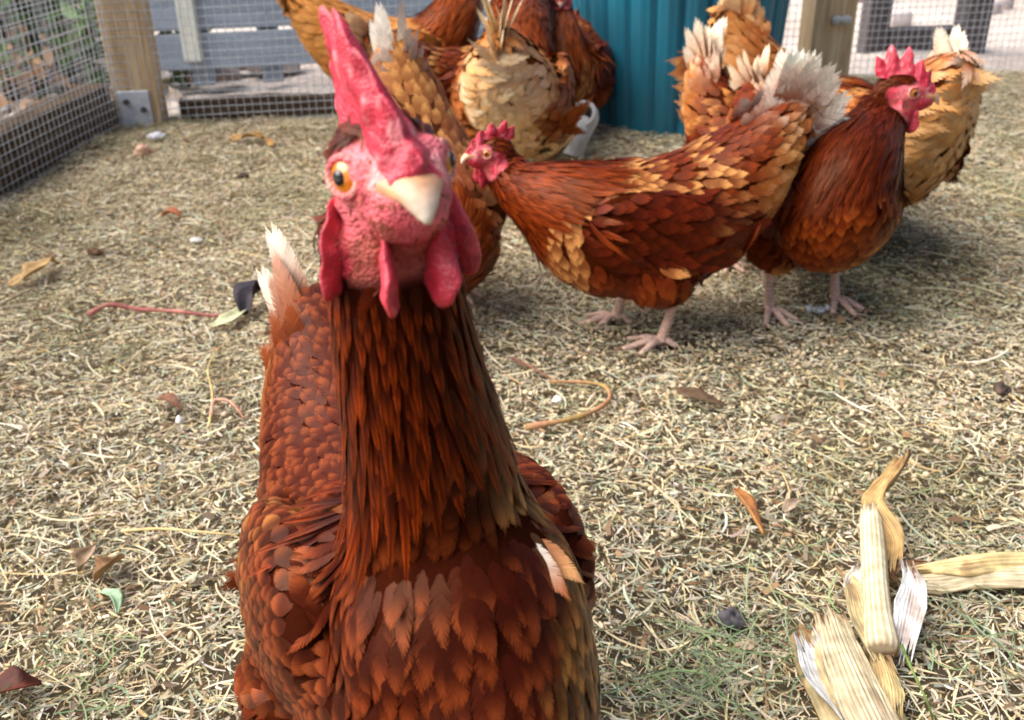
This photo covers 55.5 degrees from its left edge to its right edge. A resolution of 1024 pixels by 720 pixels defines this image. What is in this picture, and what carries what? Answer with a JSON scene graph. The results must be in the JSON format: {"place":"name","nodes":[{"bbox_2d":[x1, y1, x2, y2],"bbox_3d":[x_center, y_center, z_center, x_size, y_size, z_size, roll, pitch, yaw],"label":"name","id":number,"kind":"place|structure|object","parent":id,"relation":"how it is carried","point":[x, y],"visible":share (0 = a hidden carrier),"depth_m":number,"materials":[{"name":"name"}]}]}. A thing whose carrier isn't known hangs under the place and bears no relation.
{"place":"outdoors","nodes":[
{"label":"outdoors","id":0,"kind":"place"},
{"bbox_2d":[0,0,1023,719],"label":"ground","id":1,"kind":"structure","parent":0,"point":[318,74],"depth_m":1.10,"materials":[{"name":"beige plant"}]},
{"bbox_2d":[0,287,35,304],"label":"twig","id":2,"kind":"object","parent":1,"relation":"on","point":[13,297],"visible":1,"depth_m":1.44,"materials":[{"name":"beige wood"}]},
{"bbox_2d":[0,665,41,692],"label":"dry leaf","id":3,"kind":"object","parent":1,"relation":"on","point":[17,677],"visible":1,"depth_m":0.74,"materials":[{"name":"red plant"}]},
{"bbox_2d":[8,255,60,287],"bbox_3d":[-0.737,-0.140,1.514,0.044,0.027,0.100,9,29,19],"label":"dry leaf","id":4,"kind":"object","parent":1,"relation":"on","point":[29,268],"visible":1,"depth_m":1.50,"materials":[{"name":"beige plant"}]},
{"bbox_2d":[0,23,73,111],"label":"shrub","id":5,"kind":"object","parent":1,"relation":"on","point":[31,61],"visible":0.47,"depth_m":2.64,"materials":[{"name":"brown plant"}]},
{"bbox_2d":[0,0,96,81],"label":"shrub","id":6,"kind":"object","parent":1,"relation":"on","point":[31,36],"visible":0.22,"depth_m":2.77,"materials":[{"name":"green plant"}]},
{"bbox_2d":[6,0,109,83],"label":"shrub","id":7,"kind":"object","parent":1,"relation":"on","point":[56,18],"visible":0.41,"depth_m":2.82,"materials":[{"name":"green plant"}]},
{"bbox_2d":[0,102,118,195],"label":"timber edging","id":8,"kind":"object","parent":1,"relation":"on","point":[32,157],"visible":0.52,"depth_m":2.08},
{"bbox_2d":[0,83,110,157],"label":"timber edging","id":9,"kind":"object","parent":8,"relation":"on","point":[25,127],"visible":0.71,"depth_m":2.11,"materials":[{"name":"wood"}]},
{"bbox_2d":[0,0,99,119],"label":"wire fence","id":10,"kind":"object","parent":9,"relation":"on","point":[49,25],"visible":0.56,"depth_m":2.17,"materials":[{"name":"grey metal"}]},
{"bbox_2d":[70,545,95,571],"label":"dry leaf","id":11,"kind":"object","parent":1,"relation":"on","point":[82,556],"visible":1,"depth_m":0.86,"materials":[{"name":"brown plant"}]},
{"bbox_2d":[86,247,103,258],"bbox_3d":[-0.686,-0.176,1.602,0.028,0.018,0.020,-1,27,0],"label":"dropping","id":12,"kind":"object","parent":1,"relation":"on","point":[95,252],"visible":1,"depth_m":1.59,"materials":[{"name":"brown"}]},
{"bbox_2d":[0,80,195,138],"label":"fallen leaves","id":13,"kind":"object","parent":1,"relation":"on","point":[178,94],"visible":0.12,"depth_m":2.65,"materials":[{"name":"plant"}]},
{"bbox_2d":[92,553,124,580],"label":"dry leaf","id":14,"kind":"object","parent":1,"relation":"on","point":[103,565],"visible":1,"depth_m":0.85,"materials":[{"name":"brown plant"}]},
{"bbox_2d":[99,588,121,613],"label":"dry leaf","id":15,"kind":"object","parent":1,"relation":"on","point":[115,594],"visible":1,"depth_m":0.82,"materials":[{"name":"green plant"}]},
{"bbox_2d":[94,0,168,128],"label":"fence post","id":16,"kind":"object","parent":1,"relation":"on","point":[137,105],"visible":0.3,"depth_m":2.33,"materials":[{"name":"brown wood"}]},
{"bbox_2d":[0,0,124,196],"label":"wire fence","id":17,"kind":"object","parent":16,"relation":"attached to","point":[44,40],"visible":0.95,"depth_m":2.05,"materials":[{"name":"grey metal"}]},
{"bbox_2d":[88,0,800,124],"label":"wire fence","id":18,"kind":"object","parent":16,"relation":"attached to","point":[262,56],"visible":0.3,"depth_m":2.35,"materials":[{"name":"grey metal"}]},
{"bbox_2d":[134,144,151,157],"bbox_3d":[-0.815,-0.460,2.148,0.038,0.034,0.030,-1,27,0],"label":"pebble","id":19,"kind":"object","parent":1,"relation":"on","point":[142,150],"visible":0.87,"depth_m":2.14,"materials":[{"name":"stone"}]},
{"bbox_2d":[147,131,165,140],"bbox_3d":[-0.824,-0.519,2.257,0.042,0.019,0.028,-1,27,0],"label":"pebble","id":20,"kind":"object","parent":1,"relation":"on","point":[156,135],"visible":0.97,"depth_m":2.25,"materials":[{"name":"white stone"}]},
{"bbox_2d":[86,302,245,316],"bbox_3d":[-0.494,-0.070,1.397,0.233,0.012,0.033,2,27,6],"label":"vine stem","id":21,"kind":"object","parent":1,"relation":"on","point":[93,311],"visible":0.93,"depth_m":1.40,"materials":[{"name":"plant"}]},
{"bbox_2d":[155,392,182,410],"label":"dry leaf","id":22,"kind":"object","parent":1,"relation":"on","point":[171,398],"visible":1,"depth_m":1.11,"materials":[{"name":"brown plant"}]},
{"bbox_2d":[161,206,181,216],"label":"dry leaf","id":23,"kind":"object","parent":1,"relation":"on","point":[172,209],"visible":1,"depth_m":1.74,"materials":[{"name":"orange plant"}]},
{"bbox_2d":[121,527,237,535],"bbox_3d":[-0.310,0.159,0.905,0.112,0.009,0.005,1,27,5],"label":"straw stem","id":24,"kind":"object","parent":1,"relation":"on","point":[156,528],"visible":1,"depth_m":0.90,"materials":[{"name":"beige plant"}]},
{"bbox_2d":[175,415,184,424],"bbox_3d":[-0.373,0.067,1.095,0.011,0.011,0.010,-1,27,0],"label":"pebble","id":25,"kind":"object","parent":1,"relation":"on","point":[179,420],"visible":1,"depth_m":1.09,"materials":[{"name":"white stone"}]},
{"bbox_2d":[157,29,211,88],"bbox_3d":[-1.005,-0.941,2.874,0.296,0.267,0.189,-1,27,0],"label":"shrub","id":26,"kind":"object","parent":1,"relation":"on","point":[178,80],"visible":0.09,"depth_m":2.90,"materials":[{"name":"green plant"}]},
{"bbox_2d":[174,0,203,61],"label":"white stake","id":27,"kind":"object","parent":1,"relation":"on","point":[198,55],"visible":0.78,"depth_m":2.73,"materials":[{"name":"white wood"}]},
{"bbox_2d":[190,237,202,242],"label":"pebble","id":28,"kind":"object","parent":1,"relation":"on","point":[195,239],"visible":1,"depth_m":1.65,"materials":[{"name":"white stone"}]},
{"bbox_2d":[207,346,219,426],"bbox_3d":[-0.363,0.025,1.176,0.011,0.017,0.224,-7,28,-11],"label":"straw stem","id":29,"kind":"object","parent":1,"relation":"on","point":[210,415],"visible":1,"depth_m":1.15,"materials":[{"name":"yellow plant"}]},
{"bbox_2d":[186,68,241,82],"bbox_3d":[-0.887,-0.845,2.897,0.164,0.038,0.091,-7,28,-12],"label":"paver","id":30,"kind":"object","parent":1,"relation":"on","point":[234,73],"visible":0.51,"depth_m":2.87,"materials":[{"name":"grey concrete"}]},
{"bbox_2d":[209,398,244,419],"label":"vine stem","id":31,"kind":"object","parent":1,"relation":"on","point":[214,401],"visible":1,"depth_m":1.10,"materials":[{"name":"brown plant"}]},
{"bbox_2d":[211,307,246,326],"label":"dry leaf","id":32,"kind":"object","parent":1,"relation":"on","point":[231,315],"visible":0.89,"depth_m":1.35,"materials":[{"name":"beige plant"}]},
{"bbox_2d":[237,67,246,70],"bbox_3d":[-0.880,-0.939,3.074,0.208,0.042,0.106,-1,27,0],"label":"paver","id":33,"kind":"object","parent":1,"relation":"on","point":[243,68],"visible":0.02,"depth_m":3.04,"materials":[{"name":"grey concrete"}]},
{"bbox_2d":[236,172,248,178],"bbox_3d":[-0.551,-0.377,1.994,0.028,0.014,0.019,-1,27,0],"label":"dropping","id":34,"kind":"object","parent":1,"relation":"on","point":[242,175],"visible":0.98,"depth_m":1.99,"materials":[{"name":"brown"}]},
{"bbox_2d":[229,131,273,147],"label":"dry leaf","id":35,"kind":"object","parent":1,"relation":"on","point":[258,134],"visible":1,"depth_m":2.21,"materials":[{"name":"orange plant"}]},
{"bbox_2d":[233,280,269,314],"bbox_3d":[-0.369,-0.094,1.392,0.059,0.044,0.057,-1,27,0],"label":"dry leaf","id":36,"kind":"object","parent":1,"relation":"on","point":[244,292],"visible":0.67,"depth_m":1.39,"materials":[{"name":"black plant"}]},
{"bbox_2d":[178,92,336,119],"bbox_3d":[-0.330,-0.670,2.505,1.010,0.059,0.048,-5,27,-7],"label":"timber edging","id":37,"kind":"object","parent":1,"relation":"on","point":[222,101],"visible":0.28,"depth_m":2.45,"materials":[{"name":"wood"}]},
{"bbox_2d":[247,64,300,74],"bbox_3d":[-0.738,-0.930,3.025,0.167,0.071,0.124,-1,27,0],"label":"paver","id":38,"kind":"object","parent":1,"relation":"on","point":[259,69],"visible":0.29,"depth_m":2.98,"materials":[{"name":"grey concrete"}]},
{"bbox_2d":[149,0,486,85],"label":"slatted screen","id":39,"kind":"object","parent":1,"relation":"on","point":[206,44],"visible":0.2,"depth_m":2.78,"materials":[{"name":"grey wood"}]},
{"bbox_2d":[276,0,483,78],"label":"hen","id":40,"kind":"object","parent":1,"relation":"on","point":[447,23],"visible":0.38,"depth_m":2.10,"materials":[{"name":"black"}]},
{"bbox_2d":[213,6,600,719],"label":"hen","id":41,"kind":"object","parent":1,"relation":"on","point":[415,542],"visible":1,"depth_m":0.38,"materials":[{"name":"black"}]},
{"bbox_2d":[323,0,507,307],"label":"hen","id":42,"kind":"object","parent":1,"relation":"on","point":[410,80],"visible":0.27,"depth_m":1.31,"materials":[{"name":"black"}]},
{"bbox_2d":[345,0,503,103],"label":"hen","id":43,"kind":"object","parent":1,"relation":"on","point":[442,65],"visible":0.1,"depth_m":1.91,"materials":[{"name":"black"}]},
{"bbox_2d":[0,85,1023,641],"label":"feed pellets","id":44,"kind":"object","parent":1,"relation":"on","point":[580,507],"visible":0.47,"depth_m":1.20},
{"bbox_2d":[0,142,1023,719],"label":"grass","id":45,"kind":"structure","parent":1,"relation":"on","point":[700,672],"depth_m":0.75,"materials":[{"name":"plant"}]},
{"bbox_2d":[0,86,1023,719],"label":"leaf crumbs","id":46,"kind":"object","parent":1,"relation":"on","point":[608,532],"visible":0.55,"depth_m":1.08,"materials":[{"name":"beige plant"}]},
{"bbox_2d":[450,0,593,161],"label":"hen","id":47,"kind":"object","parent":1,"relation":"on","point":[514,67],"visible":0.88,"depth_m":1.60,"materials":[{"name":"beige"}]},
{"bbox_2d":[511,357,552,379],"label":"twig","id":48,"kind":"object","parent":1,"relation":"on","point":[528,365],"visible":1,"depth_m":1.18,"materials":[{"name":"brown wood"}]},
{"bbox_2d":[552,395,562,403],"bbox_3d":[0.052,0.046,1.123,0.012,0.011,0.012,7,28,15],"label":"pebble","id":49,"kind":"object","parent":1,"relation":"on","point":[557,399],"visible":1,"depth_m":1.12,"materials":[{"name":"white stone"}]},
{"bbox_2d":[525,380,611,429],"bbox_3d":[0.069,0.049,1.105,0.082,0.015,0.128,7,28,15],"label":"vine stem","id":50,"kind":"object","parent":1,"relation":"on","point":[575,417],"visible":1,"depth_m":1.07,"materials":[{"name":"brown plant"}]},
{"bbox_2d":[563,100,598,157],"bbox_3d":[0.146,-0.484,2.040,0.095,0.117,0.061,-24,35,-37],"label":"drainpipe","id":51,"kind":"object","parent":1,"relation":"on","point":[588,121],"visible":0.59,"depth_m":2.02,"materials":[{"name":"white plastic"}]},
{"bbox_2d":[553,0,615,139],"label":"hen","id":52,"kind":"object","parent":1,"relation":"on","point":[582,44],"visible":0.49,"depth_m":2.08,"materials":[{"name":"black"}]},
{"bbox_2d":[461,47,853,358],"bbox_3d":[0.183,-0.192,1.203,0.476,0.358,0.238,-4,27,-6],"label":"hen","id":53,"kind":"object","parent":1,"relation":"on","point":[669,231],"visible":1,"depth_m":1.16,"materials":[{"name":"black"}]},
{"bbox_2d":[572,0,789,136],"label":"plastic bin","id":54,"kind":"object","parent":1,"relation":"on","point":[645,39],"visible":0.35,"depth_m":2.16,"materials":[{"name":"teal plastic"}]},
{"bbox_2d":[675,387,726,405],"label":"dry leaf","id":55,"kind":"object","parent":1,"relation":"on","point":[699,393],"visible":1,"depth_m":1.11,"materials":[{"name":"brown plant"}]},
{"bbox_2d":[665,16,753,274],"bbox_3d":[0.349,-0.320,1.458,0.167,0.350,0.340,-15,30,-25],"label":"hen","id":56,"kind":"object","parent":1,"relation":"on","point":[705,89],"visible":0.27,"depth_m":1.47,"materials":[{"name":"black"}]},
{"bbox_2d":[714,606,748,633],"bbox_3d":[0.180,0.215,0.797,0.024,0.021,0.024,-19,32,-30],"label":"dropping","id":57,"kind":"object","parent":1,"relation":"on","point":[730,616],"visible":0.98,"depth_m":0.79,"materials":[{"name":"grey"}]},
{"bbox_2d":[736,641,754,650],"bbox_3d":[0.185,0.227,0.772,0.017,0.005,0.010,-1,27,0],"label":"pebble","id":58,"kind":"object","parent":1,"relation":"on","point":[749,645],"visible":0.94,"depth_m":0.77,"materials":[{"name":"beige stone"}]},
{"bbox_2d":[732,487,764,534],"bbox_3d":[0.223,0.137,0.914,0.015,0.018,0.067,-10,28,-17],"label":"dry leaf","id":59,"kind":"object","parent":1,"relation":"on","point":[747,501],"visible":1,"depth_m":0.91,"materials":[{"name":"orange plant"}]},
{"bbox_2d":[707,0,873,87],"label":"hen","id":60,"kind":"object","parent":1,"relation":"on","point":[748,29],"visible":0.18,"depth_m":1.66,"materials":[{"name":"orange"}]},
{"bbox_2d":[782,498,801,512],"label":"dry leaf","id":61,"kind":"object","parent":1,"relation":"on","point":[793,503],"visible":1,"depth_m":0.92,"materials":[{"name":"beige plant"}]},
{"bbox_2d":[805,304,812,311],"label":"pebble","id":62,"kind":"object","parent":1,"relation":"on","point":[809,307],"visible":1,"depth_m":1.34,"materials":[{"name":"grey stone"}]},
{"bbox_2d":[813,305,824,313],"bbox_3d":[0.422,-0.069,1.338,0.018,0.013,0.015,-1,27,0],"label":"pebble","id":63,"kind":"object","parent":1,"relation":"on","point":[818,309],"visible":1,"depth_m":1.33,"materials":[{"name":"grey stone"}]},
{"bbox_2d":[823,304,830,311],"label":"pebble","id":64,"kind":"object","parent":1,"relation":"on","point":[827,307],"visible":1,"depth_m":1.34,"materials":[{"name":"grey stone"}]},
{"bbox_2d":[797,0,857,78],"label":"fence post","id":65,"kind":"object","parent":1,"relation":"on","point":[827,28],"visible":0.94,"depth_m":2.53,"materials":[{"name":"brown wood"}]},
{"bbox_2d":[726,44,939,331],"bbox_3d":[0.395,-0.254,1.325,0.244,0.351,0.439,-7,28,-11],"label":"hen","id":66,"kind":"object","parent":1,"relation":"on","point":[840,208],"visible":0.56,"depth_m":1.19,"materials":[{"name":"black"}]},
{"bbox_2d":[788,448,926,719],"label":"corn husks","id":67,"kind":"object","parent":1,"relation":"on","point":[843,678],"visible":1,"depth_m":0.74},
{"bbox_2d":[890,8,912,26],"bbox_3d":[1.410,-1.262,3.596,0.101,0.062,0.120,-7,28,-12],"label":"rock","id":68,"kind":"object","parent":1,"relation":"on","point":[899,13],"visible":0.43,"depth_m":3.54,"materials":[{"name":"white stone"}]},
{"bbox_2d":[900,644,933,719],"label":"straw stem","id":69,"kind":"object","parent":1,"relation":"on","point":[914,674],"visible":1,"depth_m":0.68,"materials":[{"name":"yellow plant"}]},
{"bbox_2d":[834,24,1004,208],"bbox_3d":[0.545,-0.377,1.559,0.238,0.366,0.588,-4,27,-5],"label":"hen","id":70,"kind":"object","parent":1,"relation":"on","point":[937,147],"visible":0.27,"depth_m":1.31,"materials":[{"name":"beige"}]},
{"bbox_2d":[849,0,1023,75],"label":"wire fence","id":71,"kind":"object","parent":1,"relation":"on","point":[946,28],"visible":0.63,"depth_m":2.67,"materials":[{"name":"grey metal"}]},
{"bbox_2d":[888,552,1023,594],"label":"corn husks","id":72,"kind":"object","parent":1,"relation":"on","point":[997,570],"visible":0.91,"depth_m":0.80},
{"bbox_2d":[992,2,1001,14],"bbox_3d":[1.840,-1.359,3.771,0.097,0.058,0.111,21,34,37],"label":"rock","id":73,"kind":"object","parent":1,"relation":"on","point":[999,7],"visible":0.17,"depth_m":3.72,"materials":[{"name":"white stone"}]},
{"bbox_2d":[993,381,1011,395],"bbox_3d":[0.565,0.034,1.123,0.022,0.015,0.019,-23,34,-36],"label":"dropping","id":74,"kind":"object","parent":1,"relation":"on","point":[1000,388],"visible":1,"depth_m":1.12,"materials":[{"name":"brown"}]},
{"bbox_2d":[995,0,1014,9],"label":"rock","id":75,"kind":"object","parent":1,"relation":"on","point":[1005,6],"visible":0.26,"depth_m":3.88,"materials":[{"name":"white stone"}]},
{"bbox_2d":[856,0,994,53],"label":"dark frame","id":76,"kind":"object","parent":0,"point":[901,32],"visible":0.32,"depth_m":3.00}
]}

